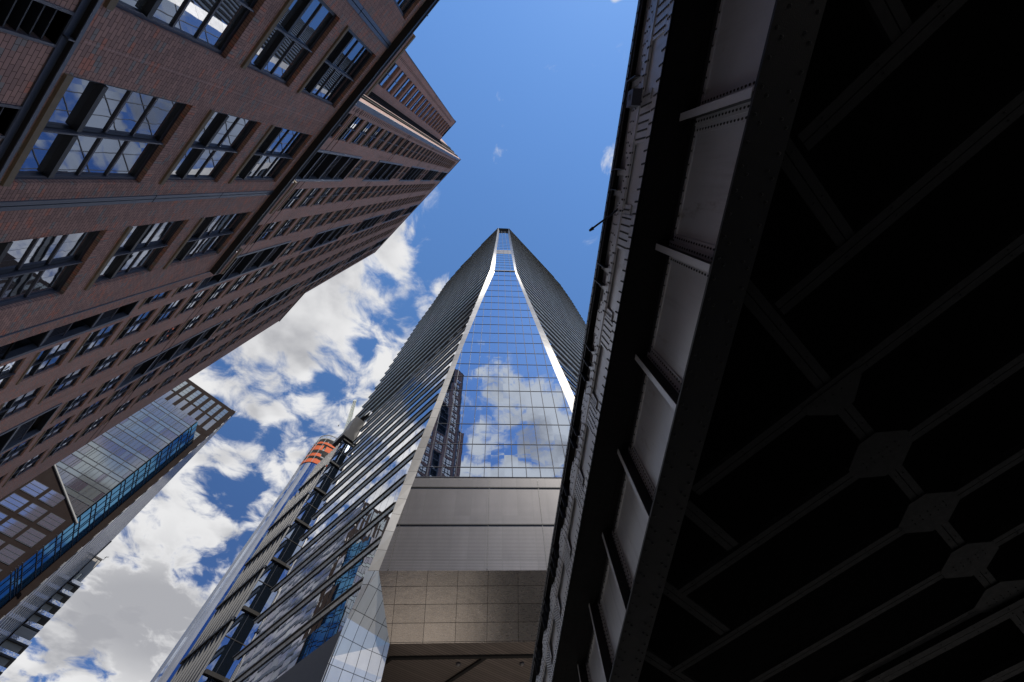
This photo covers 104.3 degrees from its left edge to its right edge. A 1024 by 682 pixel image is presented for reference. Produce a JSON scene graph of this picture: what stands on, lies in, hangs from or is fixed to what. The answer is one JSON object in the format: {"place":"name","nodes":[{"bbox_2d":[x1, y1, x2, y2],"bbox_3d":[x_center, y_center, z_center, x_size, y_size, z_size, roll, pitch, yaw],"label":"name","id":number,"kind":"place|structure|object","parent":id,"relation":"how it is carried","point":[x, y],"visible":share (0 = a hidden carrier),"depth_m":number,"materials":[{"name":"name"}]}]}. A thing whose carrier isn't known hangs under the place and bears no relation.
{"place":"outdoors","nodes":[
{"label":"outdoors","id":0,"kind":"place"},
{"bbox_2d":[0,556,105,674],"bbox_3d":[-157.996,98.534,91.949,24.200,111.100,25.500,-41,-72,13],"label":"balcony building","id":1,"kind":"structure","parent":0,"point":[15,645],"depth_m":122.20,"materials":[{"name":"grey concrete"}]},
{"bbox_2d":[73,572,82,579],"bbox_3d":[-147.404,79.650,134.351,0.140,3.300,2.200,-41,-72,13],"label":"window","id":2,"kind":"structure","parent":1,"relation":"in","point":[76,577],"depth_m":134.83,"materials":[{"name":"grey glass"}]},
{"bbox_2d":[0,379,236,645],"bbox_3d":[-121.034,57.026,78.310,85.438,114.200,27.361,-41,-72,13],"label":"mixed facade tower","id":3,"kind":"structure","parent":0,"point":[57,518],"depth_m":85.09,"materials":[{"name":"glass"}]},
{"bbox_2d":[0,512,7,520],"bbox_3d":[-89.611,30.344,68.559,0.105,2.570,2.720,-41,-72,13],"label":"window","id":4,"kind":"structure","parent":3,"relation":"in","point":[2,515],"depth_m":69.62,"materials":[{"name":"blue glass"}]},
{"bbox_2d":[0,544,24,564],"bbox_3d":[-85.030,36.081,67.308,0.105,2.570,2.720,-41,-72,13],"label":"window","id":5,"kind":"structure","parent":3,"relation":"in","point":[9,553],"depth_m":67.41,"materials":[{"name":"grey glass"}]},
{"bbox_2d":[0,518,26,537],"bbox_3d":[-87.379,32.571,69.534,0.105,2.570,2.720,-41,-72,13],"label":"window","id":6,"kind":"structure","parent":3,"relation":"in","point":[12,526],"depth_m":69.54,"materials":[{"name":"glass"}]},
{"bbox_2d":[0,493,28,511],"bbox_3d":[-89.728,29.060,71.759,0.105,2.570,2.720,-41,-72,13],"label":"window","id":7,"kind":"structure","parent":3,"relation":"in","point":[13,502],"depth_m":71.69,"materials":[{"name":"blue glass"}]},
{"bbox_2d":[15,528,46,547],"bbox_3d":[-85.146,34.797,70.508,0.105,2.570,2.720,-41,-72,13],"label":"window","id":8,"kind":"structure","parent":3,"relation":"in","point":[31,537],"depth_m":70.45,"materials":[{"name":"grey glass"}]},
{"bbox_2d":[18,503,46,521],"bbox_3d":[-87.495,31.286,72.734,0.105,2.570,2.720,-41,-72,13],"label":"window","id":9,"kind":"structure","parent":3,"relation":"in","point":[33,511],"depth_m":72.66,"materials":[{"name":"blue glass"}]},
{"bbox_2d":[20,480,48,497],"bbox_3d":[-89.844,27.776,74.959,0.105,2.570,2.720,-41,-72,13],"label":"window","id":10,"kind":"structure","parent":3,"relation":"in","point":[34,488],"depth_m":74.90,"materials":[{"name":"blue glass"}]},
{"bbox_2d":[36,513,65,531],"bbox_3d":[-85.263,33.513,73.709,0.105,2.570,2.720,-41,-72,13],"label":"window","id":11,"kind":"structure","parent":3,"relation":"in","point":[51,521],"depth_m":73.64,"materials":[{"name":"grey glass"}]},
{"bbox_2d":[38,489,65,506],"bbox_3d":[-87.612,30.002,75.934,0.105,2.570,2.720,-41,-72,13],"label":"window","id":12,"kind":"structure","parent":3,"relation":"in","point":[52,498],"depth_m":75.86,"materials":[{"name":"blue glass"}]},
{"bbox_2d":[161,390,173,398],"bbox_3d":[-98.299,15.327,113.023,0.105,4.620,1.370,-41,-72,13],"label":"window","id":13,"kind":"structure","parent":3,"relation":"in","point":[170,392],"depth_m":113.58,"materials":[{"name":"glass"}]},
{"bbox_2d":[168,395,180,403],"bbox_3d":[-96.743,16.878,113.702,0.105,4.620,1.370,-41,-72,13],"label":"window","id":14,"kind":"structure","parent":3,"relation":"in","point":[175,398],"depth_m":114.07,"materials":[{"name":"glass"}]},
{"bbox_2d":[172,381,187,391],"bbox_3d":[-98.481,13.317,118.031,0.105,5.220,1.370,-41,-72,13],"label":"window","id":15,"kind":"structure","parent":3,"relation":"in","point":[184,383],"depth_m":118.03,"materials":[{"name":"glass"}]},
{"bbox_2d":[176,400,188,408],"bbox_3d":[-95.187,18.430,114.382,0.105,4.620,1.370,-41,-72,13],"label":"window","id":16,"kind":"structure","parent":3,"relation":"in","point":[184,402],"depth_m":114.85,"materials":[{"name":"glass"}]},
{"bbox_2d":[179,385,194,396],"bbox_3d":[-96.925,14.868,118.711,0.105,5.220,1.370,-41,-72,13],"label":"window","id":17,"kind":"structure","parent":3,"relation":"in","point":[190,388],"depth_m":118.67,"materials":[{"name":"glass"}]},
{"bbox_2d":[183,404,195,413],"bbox_3d":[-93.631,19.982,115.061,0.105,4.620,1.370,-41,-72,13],"label":"window","id":18,"kind":"structure","parent":3,"relation":"in","point":[191,407],"depth_m":115.49,"materials":[{"name":"glass"}]},
{"bbox_2d":[186,390,200,401],"bbox_3d":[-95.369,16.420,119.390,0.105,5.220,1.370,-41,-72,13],"label":"window","id":19,"kind":"structure","parent":3,"relation":"in","point":[195,394],"depth_m":119.31,"materials":[{"name":"glass"}]},
{"bbox_2d":[191,409,202,418],"bbox_3d":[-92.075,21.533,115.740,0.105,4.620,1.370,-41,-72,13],"label":"window","id":20,"kind":"structure","parent":3,"relation":"in","point":[198,412],"depth_m":116.26,"materials":[{"name":"glass"}]},
{"bbox_2d":[193,395,208,405],"bbox_3d":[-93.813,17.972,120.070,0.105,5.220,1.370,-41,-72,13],"label":"window","id":21,"kind":"structure","parent":3,"relation":"in","point":[203,398],"depth_m":119.96,"materials":[{"name":"blue glass"}]},
{"bbox_2d":[197,414,208,425],"bbox_3d":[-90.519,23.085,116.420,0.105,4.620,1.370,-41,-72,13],"label":"window","id":22,"kind":"structure","parent":3,"relation":"in","point":[205,417],"depth_m":116.47,"materials":[{"name":"blue glass"}]},
{"bbox_2d":[200,400,214,410],"bbox_3d":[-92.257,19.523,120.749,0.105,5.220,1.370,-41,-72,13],"label":"window","id":23,"kind":"structure","parent":3,"relation":"in","point":[211,402],"depth_m":120.60,"materials":[{"name":"blue glass"}]},
{"bbox_2d":[202,419,215,430],"bbox_3d":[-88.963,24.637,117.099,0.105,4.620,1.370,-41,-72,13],"label":"window","id":24,"kind":"structure","parent":3,"relation":"in","point":[212,422],"depth_m":116.93,"materials":[{"name":"blue glass"}]},
{"bbox_2d":[207,404,220,415],"bbox_3d":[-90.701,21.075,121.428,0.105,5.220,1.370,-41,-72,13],"label":"window","id":25,"kind":"structure","parent":3,"relation":"in","point":[216,408],"depth_m":121.29,"materials":[{"name":"blue glass"}]},
{"bbox_2d":[214,409,228,420],"bbox_3d":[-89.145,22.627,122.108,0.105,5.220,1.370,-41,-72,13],"label":"window","id":26,"kind":"structure","parent":3,"relation":"in","point":[221,414],"depth_m":121.97,"materials":[{"name":"blue glass"}]},
{"bbox_2d":[150,435,336,681],"bbox_3d":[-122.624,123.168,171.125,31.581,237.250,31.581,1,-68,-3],"label":"curved tower","id":27,"kind":"structure","parent":0,"point":[321,448],"depth_m":181.54,"materials":[{"name":"blue glass"}]},
{"bbox_2d":[0,0,637,681],"label":"sky","id":28,"kind":"structure","parent":0,"point":[533,90],"materials":[{"name":"blue"}]},
{"label":"ground","id":29,"kind":"structure","parent":0,"visible":0},
{"bbox_2d":[0,0,460,498],"bbox_3d":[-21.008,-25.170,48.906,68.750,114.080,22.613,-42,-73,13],"label":"brick apartment building","id":30,"kind":"structure","parent":29,"relation":"on","point":[189,189],"depth_m":12.31,"materials":[{"name":"brick"}]},
{"bbox_2d":[0,438,32,465],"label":"window","id":31,"kind":"structure","parent":30,"relation":"in","point":[15,452],"depth_m":27.22,"materials":[{"name":"black glass"}]},
{"bbox_2d":[0,386,41,420],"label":"window","id":32,"kind":"structure","parent":30,"relation":"in","point":[8,408],"depth_m":22.72,"materials":[{"name":"black glass"}]},
{"bbox_2d":[2,451,44,486],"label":"window","id":33,"kind":"structure","parent":30,"relation":"in","point":[27,465],"depth_m":30.56,"materials":[{"name":"black glass"}]},
{"bbox_2d":[16,338,76,384],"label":"window","id":34,"kind":"structure","parent":30,"relation":"in","point":[51,357],"depth_m":21.55,"materials":[{"name":"black glass"}]},
{"bbox_2d":[0,230,100,306],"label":"window","id":35,"kind":"structure","parent":30,"relation":"in","point":[38,267],"depth_m":9.27,"materials":[{"name":"clear glass"}]},
{"bbox_2d":[29,416,71,451],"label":"window","id":36,"kind":"structure","parent":30,"relation":"in","point":[54,430],"depth_m":29.50,"materials":[{"name":"black glass"}]},
{"bbox_2d":[41,431,78,462],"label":"window","id":37,"kind":"structure","parent":30,"relation":"in","point":[65,442],"depth_m":33.12,"materials":[{"name":"black glass"}]},
{"bbox_2d":[38,366,86,404],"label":"window","id":38,"kind":"structure","parent":30,"relation":"in","point":[64,382],"depth_m":25.11,"materials":[{"name":"black glass"}]},
{"bbox_2d":[50,389,92,423],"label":"window","id":39,"kind":"structure","parent":30,"relation":"in","point":[76,402],"depth_m":28.71,"materials":[{"name":"black glass"}]},
{"bbox_2d":[67,397,105,429],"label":"window","id":40,"kind":"structure","parent":30,"relation":"in","point":[91,409],"depth_m":32.08,"materials":[{"name":"black glass"}]},
{"bbox_2d":[75,414,107,441],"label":"window","id":41,"kind":"structure","parent":30,"relation":"in","point":[90,427],"depth_m":35.69,"materials":[{"name":"black glass"}]},
{"bbox_2d":[0,73,186,186],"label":"window","id":42,"kind":"structure","parent":30,"relation":"in","point":[86,129],"depth_m":7.67,"materials":[{"name":"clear glass"}]},
{"bbox_2d":[68,322,119,362],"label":"window","id":43,"kind":"structure","parent":30,"relation":"in","point":[96,339],"depth_m":24.13,"materials":[{"name":"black glass"}]},
{"bbox_2d":[82,349,123,382],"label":"window","id":44,"kind":"structure","parent":30,"relation":"in","point":[103,364],"depth_m":27.68,"materials":[{"name":"black glass"}]},
{"bbox_2d":[88,372,125,403],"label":"window","id":45,"kind":"structure","parent":30,"relation":"in","point":[110,384],"depth_m":31.28,"materials":[{"name":"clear glass"}]},
{"bbox_2d":[100,382,133,410],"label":"window","id":46,"kind":"structure","parent":30,"relation":"in","point":[116,395],"depth_m":34.64,"materials":[{"name":"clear glass"}]},
{"bbox_2d":[103,398,133,424],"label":"window","id":47,"kind":"structure","parent":30,"relation":"in","point":[125,405],"depth_m":38.49,"materials":[{"name":"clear glass"}]},
{"bbox_2d":[111,309,154,344],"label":"window","id":48,"kind":"structure","parent":30,"relation":"in","point":[135,323],"depth_m":26.69,"materials":[{"name":"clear glass"}]},
{"bbox_2d":[84,220,183,290],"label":"window","id":49,"kind":"structure","parent":30,"relation":"in","point":[138,247],"depth_m":11.71,"materials":[{"name":"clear glass"}]},
{"bbox_2d":[118,336,153,365],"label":"window","id":50,"kind":"structure","parent":30,"relation":"in","point":[137,348],"depth_m":30.25,"materials":[{"name":"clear glass"}]},
{"bbox_2d":[128,368,158,394],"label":"window","id":51,"kind":"structure","parent":30,"relation":"in","point":[149,376],"depth_m":37.48,"materials":[{"name":"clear glass"}]},
{"bbox_2d":[130,383,158,407],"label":"window","id":52,"kind":"structure","parent":30,"relation":"in","point":[147,392],"depth_m":41.04,"materials":[{"name":"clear glass"}]},
{"bbox_2d":[138,290,169,308],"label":"window","id":53,"kind":"structure","parent":30,"relation":"in","point":[148,300],"depth_m":26.05,"materials":[{"name":"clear glass"}]},
{"bbox_2d":[148,324,180,350],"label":"window","id":54,"kind":"structure","parent":30,"relation":"in","point":[165,335],"depth_m":32.82,"materials":[{"name":"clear glass"}]},
{"bbox_2d":[146,298,184,329],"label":"window","id":55,"kind":"structure","parent":30,"relation":"in","point":[168,309],"depth_m":29.28,"materials":[{"name":"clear glass"}]},
{"bbox_2d":[154,356,180,379],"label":"window","id":56,"kind":"structure","parent":30,"relation":"in","point":[169,365],"depth_m":39.97,"materials":[{"name":"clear glass"}]},
{"bbox_2d":[103,0,257,54],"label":"window","id":57,"kind":"structure","parent":30,"relation":"in","point":[210,24],"depth_m":7.62,"materials":[{"name":"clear glass"}]},
{"bbox_2d":[171,281,197,296],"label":"window","id":58,"kind":"structure","parent":30,"relation":"in","point":[191,285],"depth_m":28.69,"materials":[{"name":"black glass"}]},
{"bbox_2d":[174,313,203,337],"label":"window","id":59,"kind":"structure","parent":30,"relation":"in","point":[196,319],"depth_m":35.64,"materials":[{"name":"black glass"}]},
{"bbox_2d":[176,344,201,366],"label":"window","id":60,"kind":"structure","parent":30,"relation":"in","point":[190,353],"depth_m":42.74,"materials":[{"name":"black glass"}]},
{"bbox_2d":[174,289,208,317],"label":"window","id":61,"kind":"structure","parent":30,"relation":"in","point":[194,299],"depth_m":31.85,"materials":[{"name":"black glass"}]},
{"bbox_2d":[163,212,247,269],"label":"window","id":62,"kind":"structure","parent":30,"relation":"in","point":[209,234],"depth_m":14.67,"materials":[{"name":"black glass"}]},
{"bbox_2d":[158,109,256,184],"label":"window","id":63,"kind":"structure","parent":30,"relation":"in","point":[219,135],"depth_m":10.78,"materials":[{"name":"black glass"}]},
{"bbox_2d":[197,304,224,326],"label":"window","id":64,"kind":"structure","parent":30,"relation":"in","point":[213,312],"depth_m":38.22,"materials":[{"name":"black glass"}]},
{"bbox_2d":[199,281,230,307],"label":"window","id":65,"kind":"structure","parent":30,"relation":"in","point":[222,287],"depth_m":34.63,"materials":[{"name":"black glass"}]},
{"bbox_2d":[212,316,234,335],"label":"window","id":66,"kind":"structure","parent":30,"relation":"in","point":[225,323],"depth_m":44.64,"materials":[{"name":"black glass"}]},
{"bbox_2d":[0,144,454,393],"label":"window","id":67,"kind":"structure","parent":30,"relation":"in","point":[6,371],"depth_m":57.88,"materials":[{"name":"glass"}]},
{"bbox_2d":[218,296,241,316],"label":"window","id":68,"kind":"structure","parent":30,"relation":"in","point":[233,302],"depth_m":40.92,"materials":[{"name":"black glass"}]},
{"bbox_2d":[221,274,249,297],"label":"window","id":69,"kind":"structure","parent":30,"relation":"in","point":[238,281],"depth_m":37.23,"materials":[{"name":"black glass"}]},
{"bbox_2d":[236,289,257,307],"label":"window","id":70,"kind":"structure","parent":30,"relation":"in","point":[249,295],"depth_m":43.59,"materials":[{"name":"black glass"}]},
{"bbox_2d":[242,225,260,244],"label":"window","id":71,"kind":"structure","parent":30,"relation":"in","point":[258,226],"depth_m":30.86,"materials":[{"name":"glass"}]},
{"bbox_2d":[241,267,266,289],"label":"window","id":72,"kind":"structure","parent":30,"relation":"in","point":[258,273],"depth_m":39.88,"materials":[{"name":"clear glass"}]},
{"bbox_2d":[251,283,270,300],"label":"window","id":73,"kind":"structure","parent":30,"relation":"in","point":[263,288],"depth_m":46.44,"materials":[{"name":"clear glass"}]},
{"bbox_2d":[250,221,279,244],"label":"window","id":74,"kind":"structure","parent":30,"relation":"in","point":[266,233],"depth_m":32.91,"materials":[{"name":"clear glass"}]},
{"bbox_2d":[228,125,308,183],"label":"window","id":75,"kind":"structure","parent":30,"relation":"in","point":[278,145],"depth_m":13.72,"materials":[{"name":"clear glass"}]},
{"bbox_2d":[257,262,280,282],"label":"window","id":76,"kind":"structure","parent":30,"relation":"in","point":[273,267],"depth_m":42.68,"materials":[{"name":"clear glass"}]},
{"bbox_2d":[269,219,294,239],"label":"window","id":77,"kind":"structure","parent":30,"relation":"in","point":[286,224],"depth_m":35.46,"materials":[{"name":"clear glass"}]},
{"bbox_2d":[272,257,293,276],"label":"window","id":78,"kind":"structure","parent":30,"relation":"in","point":[286,262],"depth_m":45.35,"materials":[{"name":"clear glass"}]},
{"bbox_2d":[240,0,336,83],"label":"window","id":79,"kind":"structure","parent":30,"relation":"in","point":[298,25],"depth_m":10.01,"materials":[{"name":"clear glass"}]},
{"bbox_2d":[277,240,299,259],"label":"window","id":80,"kind":"structure","parent":30,"relation":"in","point":[292,245],"depth_m":41.89,"materials":[{"name":"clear glass"}]},
{"bbox_2d":[278,189,305,210],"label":"window","id":81,"kind":"structure","parent":30,"relation":"in","point":[298,194],"depth_m":32.06,"materials":[{"name":"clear glass"}]},
{"bbox_2d":[285,253,304,270],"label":"window","id":82,"kind":"structure","parent":30,"relation":"in","point":[298,257],"depth_m":48.00,"materials":[{"name":"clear glass"}]},
{"bbox_2d":[286,216,309,235],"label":"window","id":83,"kind":"structure","parent":30,"relation":"in","point":[302,220],"depth_m":38.21,"materials":[{"name":"clear glass"}]},
{"bbox_2d":[291,237,310,254],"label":"window","id":84,"kind":"structure","parent":30,"relation":"in","point":[299,247],"depth_m":44.56,"materials":[{"name":"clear glass"}]},
{"bbox_2d":[295,188,320,208],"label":"window","id":85,"kind":"structure","parent":30,"relation":"in","point":[312,193],"depth_m":34.64,"materials":[{"name":"clear glass"}]},
{"bbox_2d":[300,214,321,231],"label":"window","id":86,"kind":"structure","parent":30,"relation":"in","point":[315,217],"depth_m":40.98,"materials":[{"name":"clear glass"}]},
{"bbox_2d":[310,188,332,206],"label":"window","id":87,"kind":"structure","parent":30,"relation":"in","point":[324,194],"depth_m":37.38,"materials":[{"name":"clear glass"}]},
{"bbox_2d":[313,212,332,228],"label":"window","id":88,"kind":"structure","parent":30,"relation":"in","point":[323,219],"depth_m":43.77,"materials":[{"name":"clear glass"}]},
{"bbox_2d":[324,210,341,225],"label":"window","id":89,"kind":"structure","parent":30,"relation":"in","point":[336,213],"depth_m":46.47,"materials":[{"name":"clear glass"}]},
{"bbox_2d":[323,187,344,204],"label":"window","id":90,"kind":"structure","parent":30,"relation":"in","point":[339,189],"depth_m":40.05,"materials":[{"name":"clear glass"}]},
{"bbox_2d":[297,25,373,105],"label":"window","id":91,"kind":"structure","parent":30,"relation":"in","point":[348,54],"depth_m":12.85,"materials":[{"name":"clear glass"}]},
{"bbox_2d":[330,113,350,137],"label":"window","id":92,"kind":"structure","parent":30,"relation":"in","point":[348,114],"depth_m":28.30,"materials":[{"name":"clear glass"}]},
{"bbox_2d":[334,208,350,222],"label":"window","id":93,"kind":"structure","parent":30,"relation":"in","point":[347,210],"depth_m":49.33,"materials":[{"name":"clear glass"}]},
{"bbox_2d":[335,187,353,202],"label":"window","id":94,"kind":"structure","parent":30,"relation":"in","point":[348,190],"depth_m":42.81,"materials":[{"name":"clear glass"}]},
{"bbox_2d":[335,116,362,140],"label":"window","id":95,"kind":"structure","parent":30,"relation":"in","point":[358,121],"depth_m":30.38,"materials":[{"name":"blue glass"}]},
{"bbox_2d":[345,186,362,201],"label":"window","id":96,"kind":"structure","parent":30,"relation":"in","point":[357,189],"depth_m":45.63,"materials":[{"name":"black glass"}]},
{"bbox_2d":[346,159,367,178],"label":"window","id":97,"kind":"structure","parent":30,"relation":"in","point":[362,162],"depth_m":39.31,"materials":[{"name":"black glass"}]},
{"bbox_2d":[349,121,373,143],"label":"window","id":98,"kind":"structure","parent":30,"relation":"in","point":[367,127],"depth_m":32.91,"materials":[{"name":"blue glass"}]},
{"bbox_2d":[353,186,369,200],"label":"window","id":99,"kind":"structure","parent":30,"relation":"in","point":[367,187],"depth_m":48.42,"materials":[{"name":"black glass"}]},
{"bbox_2d":[356,161,375,178],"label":"window","id":100,"kind":"structure","parent":30,"relation":"in","point":[371,163],"depth_m":42.00,"materials":[{"name":"black glass"}]},
{"bbox_2d":[361,126,382,146],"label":"window","id":101,"kind":"structure","parent":30,"relation":"in","point":[378,130],"depth_m":35.64,"materials":[{"name":"blue glass"}]},
{"bbox_2d":[371,130,391,148],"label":"window","id":102,"kind":"structure","parent":30,"relation":"in","point":[382,139],"depth_m":38.37,"materials":[{"name":"black glass"}]},
{"bbox_2d":[380,134,397,151],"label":"window","id":103,"kind":"structure","parent":30,"relation":"in","point":[394,136],"depth_m":41.18,"materials":[{"name":"black glass"}]},
{"bbox_2d":[387,137,404,152],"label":"window","id":104,"kind":"structure","parent":30,"relation":"in","point":[400,139],"depth_m":43.87,"materials":[{"name":"black glass"}]},
{"bbox_2d":[393,139,408,154],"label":"window","id":105,"kind":"structure","parent":30,"relation":"in","point":[407,141],"depth_m":46.78,"materials":[{"name":"black glass"}]},
{"bbox_2d":[393,0,415,15],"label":"window","id":106,"kind":"structure","parent":30,"relation":"in","point":[403,6],"depth_m":13.21,"materials":[{"name":"black glass"}]},
{"bbox_2d":[400,142,413,155],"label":"window","id":107,"kind":"structure","parent":30,"relation":"in","point":[410,145],"depth_m":49.26,"materials":[{"name":"black glass"}]},
{"bbox_2d":[170,416,363,681],"bbox_3d":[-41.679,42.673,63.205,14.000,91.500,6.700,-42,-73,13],"label":"office wing","id":108,"kind":"structure","parent":29,"relation":"on","point":[218,645],"depth_m":63.82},
{"bbox_2d":[338,400,356,431],"bbox_3d":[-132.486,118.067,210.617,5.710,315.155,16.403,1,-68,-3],"label":"tower crane","id":109,"kind":"object","parent":29,"relation":"on","point":[350,415],"visible":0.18,"depth_m":340.82,"materials":[{"name":"white metal"}]},
{"bbox_2d":[223,228,585,681],"bbox_3d":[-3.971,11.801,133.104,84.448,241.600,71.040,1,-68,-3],"label":"glass skyscraper","id":110,"kind":"structure","parent":29,"relation":"on","point":[399,569],"depth_m":50.74,"materials":[{"name":"blue glass"}]},
{"bbox_2d":[529,0,1023,681],"bbox_3d":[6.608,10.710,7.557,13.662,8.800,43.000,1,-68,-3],"label":"railway viaduct","id":111,"kind":"object","parent":29,"relation":"on","point":[795,446],"visible":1,"depth_m":6.15,"materials":[{"name":"metal"}]}
]}

